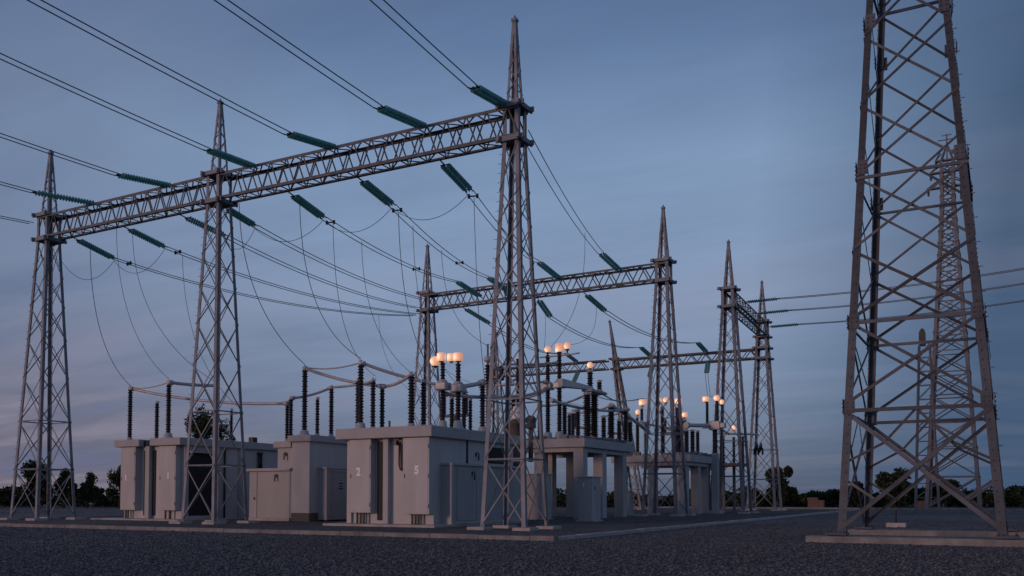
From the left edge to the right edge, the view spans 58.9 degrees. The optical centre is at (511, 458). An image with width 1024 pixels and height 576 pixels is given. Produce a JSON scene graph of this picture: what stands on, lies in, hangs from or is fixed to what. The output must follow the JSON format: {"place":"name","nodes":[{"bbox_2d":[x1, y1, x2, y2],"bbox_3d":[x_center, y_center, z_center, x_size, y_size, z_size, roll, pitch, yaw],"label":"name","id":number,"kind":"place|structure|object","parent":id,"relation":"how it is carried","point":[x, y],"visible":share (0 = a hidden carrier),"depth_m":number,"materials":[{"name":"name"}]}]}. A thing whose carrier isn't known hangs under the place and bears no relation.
{"place":"outdoors","nodes":[
{"label":"outdoors","id":0,"kind":"place"},
{"bbox_2d":[320,217,459,281],"bbox_3d":[-7.266,-13.408,59.926,0.577,1.636,21.974,-1,-2,16],"label":"twin conductor","id":1,"kind":"object","parent":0,"point":[334,222],"visible":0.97,"depth_m":56.75,"materials":[{"name":"metal"}]},
{"bbox_2d":[388,204,489,277],"bbox_3d":[-4.026,-13.478,58.173,0.574,1.636,22.418,0,-2,11],"label":"twin conductor","id":2,"kind":"object","parent":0,"point":[400,210],"visible":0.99,"depth_m":54.56,"materials":[{"name":"metal"}]},
{"bbox_2d":[450,363,466,428],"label":"lamp column","id":3,"kind":"structure","parent":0,"point":[458,387],"depth_m":45.15,"materials":[{"name":"metal"}]},
{"bbox_2d":[0,504,1023,575],"bbox_3d":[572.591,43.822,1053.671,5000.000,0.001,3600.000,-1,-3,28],"label":"ground","id":4,"kind":"structure","parent":0,"point":[943,517],"depth_m":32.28,"materials":[{"name":"grey gravel"}]},
{"bbox_2d":[16,459,55,500],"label":"tree","id":5,"kind":"object","parent":4,"relation":"on","point":[28,474],"visible":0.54,"depth_m":103.08,"materials":[{"name":"green plant"}]},
{"bbox_2d":[53,468,77,507],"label":"tree","id":6,"kind":"object","parent":4,"relation":"on","point":[62,478],"visible":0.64,"depth_m":105.30,"materials":[{"name":"green plant"}]},
{"bbox_2d":[76,471,101,507],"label":"tree","id":7,"kind":"object","parent":4,"relation":"on","point":[86,492],"visible":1,"depth_m":105.77,"materials":[{"name":"green plant"}]},
{"bbox_2d":[90,485,119,506],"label":"bush","id":8,"kind":"object","parent":4,"relation":"on","point":[104,498],"visible":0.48,"depth_m":114.30,"materials":[{"name":"green plant"}]},
{"bbox_2d":[106,464,120,507],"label":"tree","id":9,"kind":"object","parent":4,"relation":"on","point":[114,478],"visible":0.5,"depth_m":103.59,"materials":[{"name":"green plant"}]},
{"bbox_2d":[184,403,212,438],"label":"tree","id":10,"kind":"object","parent":4,"relation":"on","point":[201,420],"visible":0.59,"depth_m":99.93,"materials":[{"name":"green plant"}]},
{"bbox_2d":[0,523,557,540],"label":"kerb","id":11,"kind":"structure","parent":4,"relation":"on","point":[446,535],"depth_m":34.81,"materials":[{"name":"grey concrete"}]},
{"bbox_2d":[0,508,838,535],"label":"yard surface","id":12,"kind":"object","parent":4,"relation":"on","point":[573,526],"depth_m":47.35,"materials":[{"name":"grey concrete"}]},
{"bbox_2d":[0,149,86,520],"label":"gantry tower","id":13,"kind":"structure","parent":12,"relation":"on","point":[48,242],"depth_m":55.26,"materials":[{"name":"metal"}]},
{"bbox_2d":[37,176,215,239],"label":"gantry beam","id":14,"kind":"structure","parent":13,"relation":"attached to","point":[166,209],"depth_m":51.86,"materials":[{"name":"metal"}]},
{"bbox_2d":[30,190,94,203],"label":"insulator string","id":15,"kind":"object","parent":14,"relation":"attached to","point":[60,197],"visible":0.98,"depth_m":51.92,"materials":[{"name":"glass"}]},
{"bbox_2d":[72,236,115,259],"bbox_3d":[-26.012,-13.090,56.456,0.574,0.660,3.314,-1,-3,23],"label":"insulator string","id":16,"kind":"object","parent":14,"relation":"hanging from","point":[85,243],"visible":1,"depth_m":56.40,"materials":[{"name":"glass"}]},
{"bbox_2d":[112,258,402,315],"bbox_3d":[-16.776,-11.970,67.015,0.575,0.941,25.176,-2,-3,43],"label":"twin conductor","id":17,"kind":"object","parent":16,"relation":"attached to","point":[127,263],"visible":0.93,"depth_m":64.70,"materials":[{"name":"metal"}]},
{"bbox_2d":[122,226,167,247],"bbox_3d":[-21.876,-13.193,54.026,0.574,0.663,2.976,-1,-3,32],"label":"insulator string","id":18,"kind":"object","parent":14,"relation":"hanging from","point":[147,238],"visible":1,"depth_m":54.03,"materials":[{"name":"glass"}]},
{"bbox_2d":[164,246,419,314],"bbox_3d":[-14.532,-12.201,65.623,0.580,0.791,24.740,-1,-3,32],"label":"twin conductor","id":19,"kind":"object","parent":18,"relation":"attached to","point":[178,252],"visible":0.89,"depth_m":63.14,"materials":[{"name":"metal"}]},
{"bbox_2d":[114,173,176,187],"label":"insulator string","id":20,"kind":"object","parent":14,"relation":"attached to","point":[131,177],"visible":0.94,"depth_m":48.98,"materials":[{"name":"glass"}]},
{"bbox_2d":[0,133,119,175],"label":"twin conductor","id":21,"kind":"object","parent":20,"relation":"attached to","point":[58,153],"visible":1,"depth_m":44.97,"materials":[{"name":"metal"}]},
{"bbox_2d":[179,214,227,236],"bbox_3d":[-17.608,-13.286,51.700,0.574,0.663,3.000,-2,-3,40],"label":"insulator string","id":22,"kind":"object","parent":14,"relation":"hanging from","point":[191,220],"visible":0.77,"depth_m":51.44,"materials":[{"name":"glass"}]},
{"bbox_2d":[228,236,420,307],"bbox_3d":[-12.274,-12.657,64.404,0.488,0.979,24.923,-1,-2,21],"label":"twin conductor","id":23,"kind":"object","parent":22,"relation":"attached to","point":[316,276],"visible":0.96,"depth_m":61.42,"materials":[{"name":"metal"}]},
{"bbox_2d":[91,437,277,520],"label":"switchgear building","id":24,"kind":"structure","parent":12,"relation":"on","point":[152,478],"depth_m":54.35,"materials":[{"name":"metal"}]},
{"bbox_2d":[126,386,132,439],"bbox_3d":[-23.385,-2.794,55.525,0.480,3.360,0.468,-1,-3,28],"label":"post insulator","id":25,"kind":"object","parent":24,"relation":"on","point":[130,415],"visible":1,"depth_m":55.43,"materials":[{"name":"ceramic"}]},
{"bbox_2d":[161,381,172,437],"bbox_3d":[-20.365,-2.939,53.776,0.736,3.470,0.718,-1,-3,28],"label":"post insulator","id":26,"kind":"object","parent":24,"relation":"on","point":[167,434],"visible":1,"depth_m":53.67,"materials":[{"name":"ceramic"}]},
{"bbox_2d":[169,99,259,524],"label":"gantry tower","id":27,"kind":"structure","parent":12,"relation":"on","point":[218,203],"depth_m":47.91,"materials":[{"name":"metal"}]},
{"bbox_2d":[225,208,257,226],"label":"insulator string","id":28,"kind":"object","parent":27,"relation":"attached to","point":[244,219],"visible":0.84,"depth_m":50.11,"materials":[{"name":"glass"}]},
{"bbox_2d":[251,225,424,299],"bbox_3d":[-10.881,-13.187,63.384,0.488,1.402,26.044,-1,-2,16],"label":"twin conductor","id":29,"kind":"object","parent":28,"relation":"attached to","point":[332,264],"visible":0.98,"depth_m":59.55,"materials":[{"name":"metal"}]},
{"bbox_2d":[246,435,346,521],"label":"switchgear building","id":30,"kind":"structure","parent":12,"relation":"on","point":[306,480],"depth_m":51.82,"materials":[{"name":"grey paint"}]},
{"bbox_2d":[284,403,288,440],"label":"post insulator","id":31,"kind":"object","parent":30,"relation":"on","point":[286,422],"visible":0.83,"depth_m":52.66,"materials":[{"name":"ceramic"}]},
{"bbox_2d":[128,386,288,405],"bbox_3d":[-18.244,-3.785,54.191,10.854,1.477,0.276,-1,-2,15],"label":"bus tube","id":32,"kind":"object","parent":31,"relation":"on","point":[283,403],"visible":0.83,"depth_m":54.07,"materials":[{"name":"metal"}]},
{"bbox_2d":[298,365,309,434],"bbox_3d":[-11.896,-3.349,52.037,0.782,4.070,0.762,-1,-3,28],"label":"post insulator","id":33,"kind":"object","parent":30,"relation":"on","point":[304,431],"visible":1,"depth_m":51.92,"materials":[{"name":"ceramic"}]},
{"bbox_2d":[328,389,334,436],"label":"post insulator","id":34,"kind":"object","parent":30,"relation":"on","point":[331,409],"visible":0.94,"depth_m":53.22,"materials":[{"name":"ceramic"}]},
{"bbox_2d":[323,421,520,527],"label":"switchgear building","id":35,"kind":"structure","parent":12,"relation":"on","point":[425,476],"depth_m":43.43,"materials":[{"name":"metal"}]},
{"bbox_2d":[355,360,365,427],"bbox_3d":[-7.462,-3.178,44.724,0.736,3.460,0.718,-1,-3,28],"label":"post insulator","id":36,"kind":"object","parent":35,"relation":"on","point":[360,421],"visible":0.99,"depth_m":44.62,"materials":[{"name":"ceramic"}]},
{"bbox_2d":[370,378,375,427],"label":"post insulator","id":37,"kind":"object","parent":35,"relation":"on","point":[372,405],"visible":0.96,"depth_m":45.38,"materials":[{"name":"ceramic"}]},
{"bbox_2d":[379,388,384,426],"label":"post insulator","id":38,"kind":"object","parent":35,"relation":"on","point":[382,408],"visible":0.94,"depth_m":45.72,"materials":[{"name":"ceramic"}]},
{"bbox_2d":[302,366,381,388],"bbox_3d":[-9.231,-4.441,48.984,0.276,2.090,8.393,2,-3,-41],"label":"bus tube","id":39,"kind":"object","parent":38,"relation":"on","point":[335,377],"visible":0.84,"depth_m":49.37,"materials":[{"name":"metal"}]},
{"bbox_2d":[407,372,414,425],"bbox_3d":[-4.827,-2.841,43.506,0.544,2.690,0.530,-1,-3,28],"label":"post insulator","id":40,"kind":"object","parent":35,"relation":"on","point":[411,398],"visible":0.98,"depth_m":43.40,"materials":[{"name":"ceramic"}]},
{"bbox_2d":[420,379,426,424],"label":"post insulator","id":41,"kind":"object","parent":35,"relation":"on","point":[423,402],"visible":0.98,"depth_m":43.91,"materials":[{"name":"ceramic"}]},
{"bbox_2d":[434,362,450,426],"bbox_3d":[-3.463,-3.128,45.339,0.680,3.410,0.655,-1,-3,28],"label":"post insulator","id":42,"kind":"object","parent":35,"relation":"on","point":[442,385],"depth_m":45.21,"materials":[{"name":"ceramic"}]},
{"bbox_2d":[359,360,435,385],"bbox_3d":[-5.483,-4.214,45.051,4.232,1.347,0.258,0,-2,-8],"label":"bus tube","id":43,"kind":"object","parent":42,"relation":"attached to","point":[364,363],"visible":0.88,"depth_m":44.91,"materials":[{"name":"metal"}]},
{"bbox_2d":[478,385,485,431],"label":"post insulator","id":44,"kind":"object","parent":35,"relation":"on","point":[482,417],"visible":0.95,"depth_m":47.29,"materials":[{"name":"ceramic"}]},
{"bbox_2d":[414,243,440,425],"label":"gantry tower","id":45,"kind":"structure","parent":12,"relation":"on","point":[427,371],"depth_m":76.57,"materials":[{"name":"metal"}]},
{"bbox_2d":[489,332,504,433],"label":"gantry tower","id":46,"kind":"structure","parent":12,"relation":"on","point":[495,376],"depth_m":103.85,"materials":[{"name":"grey metal"}]},
{"bbox_2d":[493,360,608,377],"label":"gantry beam","id":47,"kind":"structure","parent":46,"relation":"attached to","point":[571,370],"depth_m":99.45,"materials":[{"name":"metal"}]},
{"bbox_2d":[478,344,515,419],"bbox_3d":[-0.832,-1.574,53.011,2.465,10.400,0.474,-1,-2,20],"label":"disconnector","id":48,"kind":"object","parent":12,"relation":"on","point":[487,360],"visible":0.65,"depth_m":53.20,"materials":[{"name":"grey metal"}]},
{"bbox_2d":[467,15,560,530],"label":"gantry tower","id":49,"kind":"structure","parent":12,"relation":"on","point":[515,143],"depth_m":39.69,"materials":[{"name":"metal"}]},
{"bbox_2d":[220,105,527,202],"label":"gantry beam","id":50,"kind":"structure","parent":49,"relation":"attached to","point":[395,160],"depth_m":43.66,"materials":[{"name":"metal"}]},
{"bbox_2d":[203,148,258,168],"bbox_3d":[-14.182,-15.245,46.177,0.594,0.573,4.040,-1,-2,21],"label":"insulator string","id":51,"kind":"object","parent":50,"relation":"attached to","point":[223,155],"visible":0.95,"depth_m":45.76,"materials":[{"name":"glass"}]},
{"bbox_2d":[0,53,210,150],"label":"twin conductor","id":52,"kind":"object","parent":51,"relation":"attached to","point":[101,100],"visible":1,"depth_m":39.34,"materials":[{"name":"metal"}]},
{"bbox_2d":[288,192,326,218],"bbox_3d":[-10.895,-13.430,48.091,0.574,0.663,3.013,-1,-3,26],"label":"insulator string","id":53,"kind":"object","parent":50,"relation":"hanging from","point":[310,208],"visible":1,"depth_m":48.14,"materials":[{"name":"glass"}]},
{"bbox_2d":[283,131,338,148],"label":"insulator string","id":54,"kind":"object","parent":50,"relation":"attached to","point":[306,139],"visible":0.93,"depth_m":43.49,"materials":[{"name":"glass"}]},
{"bbox_2d":[27,0,291,133],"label":"twin conductor","id":55,"kind":"object","parent":54,"relation":"attached to","point":[156,62],"visible":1,"depth_m":36.12,"materials":[{"name":"metal"}]},
{"bbox_2d":[357,177,395,205],"bbox_3d":[-6.911,-13.517,45.936,0.598,0.663,3.024,-1,-3,28],"label":"insulator string","id":56,"kind":"object","parent":50,"relation":"hanging from","point":[376,192],"visible":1,"depth_m":45.91,"materials":[{"name":"glass"}]},
{"bbox_2d":[374,105,429,129],"bbox_3d":[-4.883,-15.445,41.179,0.594,0.572,3.933,-1,-3,29],"label":"insulator string","id":57,"kind":"object","parent":50,"relation":"attached to","point":[393,113],"visible":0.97,"depth_m":40.77,"materials":[{"name":"glass"}]},
{"bbox_2d":[214,0,382,108],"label":"twin conductor","id":58,"kind":"object","parent":57,"relation":"attached to","point":[298,49],"visible":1,"depth_m":35.25,"materials":[{"name":"metal"}]},
{"bbox_2d":[439,160,472,191],"bbox_3d":[-2.732,-13.606,43.696,0.574,0.662,3.076,-1,-3,25],"label":"insulator string","id":59,"kind":"object","parent":50,"relation":"hanging from","point":[463,184],"visible":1,"depth_m":43.66,"materials":[{"name":"glass"}]},
{"bbox_2d":[468,85,506,105],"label":"insulator string","id":60,"kind":"object","parent":50,"relation":"attached to","point":[485,94],"visible":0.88,"depth_m":38.50,"materials":[{"name":"glass"}]},
{"bbox_2d":[370,0,477,88],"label":"twin conductor","id":61,"kind":"object","parent":60,"relation":"attached to","point":[421,45],"visible":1,"depth_m":34.65,"materials":[{"name":"metal"}]},
{"bbox_2d":[510,359,535,465],"bbox_3d":[0.563,-1.078,51.654,1.577,9.300,0.921,0,-2,10],"label":"instrument transformer","id":62,"kind":"object","parent":12,"relation":"on","point":[514,426],"visible":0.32,"depth_m":51.50,"materials":[{"name":"grey metal"}]},
{"bbox_2d":[527,473,553,519],"bbox_3d":[0.953,2.354,55.986,2.840,2.850,1.640,-1,-3,28],"label":"electrical kiosk","id":63,"kind":"object","parent":12,"relation":"on","point":[535,514],"visible":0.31,"depth_m":55.01,"materials":[{"name":"grey paint"}]},
{"bbox_2d":[527,476,539,516],"bbox_3d":[0.617,2.299,55.368,2.460,2.450,0.030,-1,-3,28],"label":"door","id":64,"kind":"structure","parent":63,"relation":"in","point":[534,512],"depth_m":54.98,"materials":[{"name":"grey paint"}]},
{"bbox_2d":[526,434,634,518],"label":"raised platform","id":65,"kind":"structure","parent":12,"relation":"on","point":[576,451],"depth_m":59.34,"materials":[{"name":"paint"}]},
{"bbox_2d":[541,355,553,438],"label":"lamp column","id":66,"kind":"structure","parent":65,"relation":"on","point":[548,433],"depth_m":57.98,"materials":[{"name":"ceramic"}]},
{"bbox_2d":[553,353,564,438],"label":"lamp column","id":67,"kind":"structure","parent":65,"relation":"on","point":[559,398],"depth_m":57.49,"materials":[{"name":"ceramic"}]},
{"bbox_2d":[556,378,625,402],"bbox_3d":[5.869,-4.476,59.866,1.523,0.950,7.878,-2,-3,42],"label":"tapered arm","id":68,"kind":"object","parent":67,"relation":"attached to","point":[565,383],"visible":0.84,"depth_m":57.81},
{"bbox_2d":[582,392,591,435],"bbox_3d":[4.821,-2.767,58.076,0.883,3.090,0.861,-1,-3,28],"label":"post insulator","id":69,"kind":"object","parent":65,"relation":"on","point":[587,413],"visible":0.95,"depth_m":57.91,"materials":[{"name":"ceramic"}]},
{"bbox_2d":[590,393,598,437],"bbox_3d":[5.364,-2.786,59.080,0.883,3.210,0.861,-1,-3,28],"label":"post insulator","id":70,"kind":"object","parent":65,"relation":"on","point":[594,417],"visible":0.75,"depth_m":58.90,"materials":[{"name":"ceramic"}]},
{"bbox_2d":[607,405,614,438],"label":"post insulator","id":71,"kind":"object","parent":65,"relation":"on","point":[611,423],"visible":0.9,"depth_m":61.45,"materials":[{"name":"ceramic"}]},
{"bbox_2d":[623,411,629,443],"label":"post insulator","id":72,"kind":"object","parent":65,"relation":"on","point":[625,423],"visible":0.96,"depth_m":62.88,"materials":[{"name":"ceramic"}]},
{"bbox_2d":[549,398,629,411],"bbox_3d":[5.253,-3.428,59.634,0.294,0.562,8.863,-2,-3,40],"label":"bus tube","id":73,"kind":"object","parent":72,"relation":"on","point":[552,400],"visible":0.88,"depth_m":58.59,"materials":[{"name":"metal"}]},
{"bbox_2d":[576,476,602,521],"bbox_3d":[4.423,2.308,51.739,1.090,2.600,1.490,-1,-3,28],"label":"electrical cabinet","id":74,"kind":"object","parent":12,"relation":"on","point":[589,498],"visible":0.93,"depth_m":51.24,"materials":[{"name":"grey metal"}]},
{"bbox_2d":[608,319,647,509],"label":"gantry tower","id":75,"kind":"structure","parent":12,"relation":"on","point":[617,375],"depth_m":96.33,"materials":[{"name":"grey metal"}]},
{"bbox_2d":[611,452,711,513],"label":"raised platform","id":76,"kind":"structure","parent":12,"relation":"on","point":[699,464],"depth_m":70.68,"materials":[{"name":"paint"}]},
{"bbox_2d":[633,205,695,515],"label":"gantry tower","id":77,"kind":"structure","parent":12,"relation":"on","point":[667,281],"depth_m":65.93,"materials":[{"name":"metal"}]},
{"bbox_2d":[420,261,670,310],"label":"gantry beam","id":78,"kind":"structure","parent":77,"relation":"attached to","point":[592,274],"depth_m":70.44,"materials":[{"name":"metal"}]},
{"bbox_2d":[598,253,622,272],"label":"insulator string","id":79,"kind":"object","parent":78,"relation":"attached to","point":[612,263],"visible":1,"depth_m":66.17,"materials":[{"name":"glass"}]},
{"bbox_2d":[527,130,604,253],"bbox_3d":[3.446,-14.622,52.610,0.486,1.096,24.999,-1,-2,14],"label":"twin conductor","id":80,"kind":"object","parent":79,"relation":"attached to","point":[562,192],"visible":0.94,"depth_m":48.59,"materials":[{"name":"metal"}]},
{"bbox_2d":[702,401,725,513],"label":"lamp post","id":81,"kind":"object","parent":12,"relation":"on","point":[716,425],"visible":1,"depth_m":73.26,"materials":[{"name":"metal"}]},
{"bbox_2d":[710,239,758,513],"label":"gantry tower","id":82,"kind":"structure","parent":12,"relation":"on","point":[724,306],"depth_m":74.99,"materials":[{"name":"metal"}]},
{"bbox_2d":[724,290,767,335],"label":"gantry beam","id":83,"kind":"structure","parent":82,"relation":"attached to","point":[754,322],"depth_m":82.25,"materials":[{"name":"metal"}]},
{"bbox_2d":[719,433,763,511],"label":"disconnector","id":84,"kind":"object","parent":12,"relation":"on","point":[758,450],"visible":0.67,"depth_m":80.21,"materials":[{"name":"grey metal"}]},
{"bbox_2d":[745,280,787,510],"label":"gantry tower","id":85,"kind":"structure","parent":12,"relation":"on","point":[767,357],"depth_m":89.05,"materials":[{"name":"metal"}]},
{"bbox_2d":[613,348,758,368],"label":"gantry beam","id":86,"kind":"structure","parent":85,"relation":"attached to","point":[751,350],"depth_m":93.20,"materials":[{"name":"metal"}]},
{"bbox_2d":[0,491,1023,506],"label":"undergrowth","id":87,"kind":"object","parent":4,"relation":"on","point":[669,498],"visible":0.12,"depth_m":118.54,"materials":[{"name":"green plant"}]},
{"bbox_2d":[558,509,857,540],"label":"kerb","id":88,"kind":"structure","parent":4,"relation":"on","point":[585,535],"depth_m":40.13,"materials":[{"name":"concrete"}]},
{"bbox_2d":[725,485,763,506],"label":"bush","id":89,"kind":"object","parent":4,"relation":"on","point":[738,500],"visible":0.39,"depth_m":111.38,"materials":[{"name":"green plant"}]},
{"bbox_2d":[764,466,798,506],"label":"tree","id":90,"kind":"object","parent":4,"relation":"on","point":[789,492],"visible":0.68,"depth_m":107.25,"materials":[{"name":"green plant"}]},
{"bbox_2d":[799,490,836,506],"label":"bush","id":91,"kind":"object","parent":4,"relation":"on","point":[822,495],"visible":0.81,"depth_m":112.12,"materials":[{"name":"green plant"}]},
{"bbox_2d":[635,506,1023,509],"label":"kerb","id":92,"kind":"structure","parent":4,"relation":"on","point":[849,508],"depth_m":99.12,"materials":[{"name":"grey concrete"}]},
{"bbox_2d":[893,486,924,506],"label":"bush","id":93,"kind":"object","parent":4,"relation":"on","point":[912,491],"visible":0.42,"depth_m":112.18,"materials":[{"name":"green plant"}]},
{"bbox_2d":[806,535,1023,546],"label":"concrete footing","id":94,"kind":"object","parent":4,"relation":"on","point":[992,542],"visible":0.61,"depth_m":27.58,"materials":[{"name":"grey concrete"}]},
{"bbox_2d":[825,0,1019,538],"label":"lattice pylon","id":95,"kind":"object","parent":94,"relation":"on","point":[960,152],"visible":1,"depth_m":29.79,"materials":[{"name":"metal"}]},
{"bbox_2d":[914,328,940,511],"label":"lattice mast","id":96,"kind":"object","parent":4,"relation":"on","point":[922,335],"visible":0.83,"depth_m":83.86,"materials":[{"name":"grey metal"}]},
{"bbox_2d":[848,529,1023,537],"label":"concrete footing","id":97,"kind":"object","parent":4,"relation":"on","point":[941,533],"visible":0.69,"depth_m":33.37,"materials":[{"name":"grey concrete"}]},
{"bbox_2d":[924,134,983,508],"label":"lattice pylon","id":98,"kind":"object","parent":4,"relation":"on","point":[936,331],"visible":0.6,"depth_m":99.25,"materials":[{"name":"grey metal"}]},
{"bbox_2d":[0,0,1023,495],"label":"sky","id":99,"kind":"structure","parent":0,"point":[740,119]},
{"bbox_2d":[40,496,1023,508],"bbox_3d":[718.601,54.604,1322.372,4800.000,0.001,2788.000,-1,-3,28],"label":"field","id":100,"kind":"structure","parent":0,"point":[910,506],"depth_m":111.09,"materials":[{"name":"green plant"}]},
{"bbox_2d":[848,481,863,506],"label":"tree","id":101,"kind":"object","parent":100,"relation":"on","point":[853,498],"visible":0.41,"depth_m":111.23,"materials":[{"name":"green plant"}]},
{"bbox_2d":[875,467,913,507],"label":"tree","id":102,"kind":"object","parent":100,"relation":"on","point":[883,481],"visible":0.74,"depth_m":109.36,"materials":[{"name":"green plant"}]},
{"bbox_2d":[932,479,962,506],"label":"tree","id":103,"kind":"object","parent":100,"relation":"on","point":[943,492],"visible":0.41,"depth_m":111.40,"materials":[{"name":"green plant"}]},
{"bbox_2d":[782,268,1023,298],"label":"twin conductor","id":104,"kind":"object","parent":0,"point":[904,285],"visible":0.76,"depth_m":70.23,"materials":[{"name":"metal"}]},
{"bbox_2d":[791,283,1023,310],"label":"twin conductor","id":105,"kind":"object","parent":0,"point":[908,300],"visible":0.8,"depth_m":74.30,"materials":[{"name":"metal"}]},
{"bbox_2d":[800,300,1023,324],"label":"twin conductor","id":106,"kind":"object","parent":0,"point":[920,313],"visible":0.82,"depth_m":77.54,"materials":[{"name":"metal"}]},
{"bbox_2d":[988,485,1023,505],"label":"bush","id":107,"kind":"object","parent":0,"point":[1017,497],"visible":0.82,"depth_m":113.82,"materials":[{"name":"green plant"}]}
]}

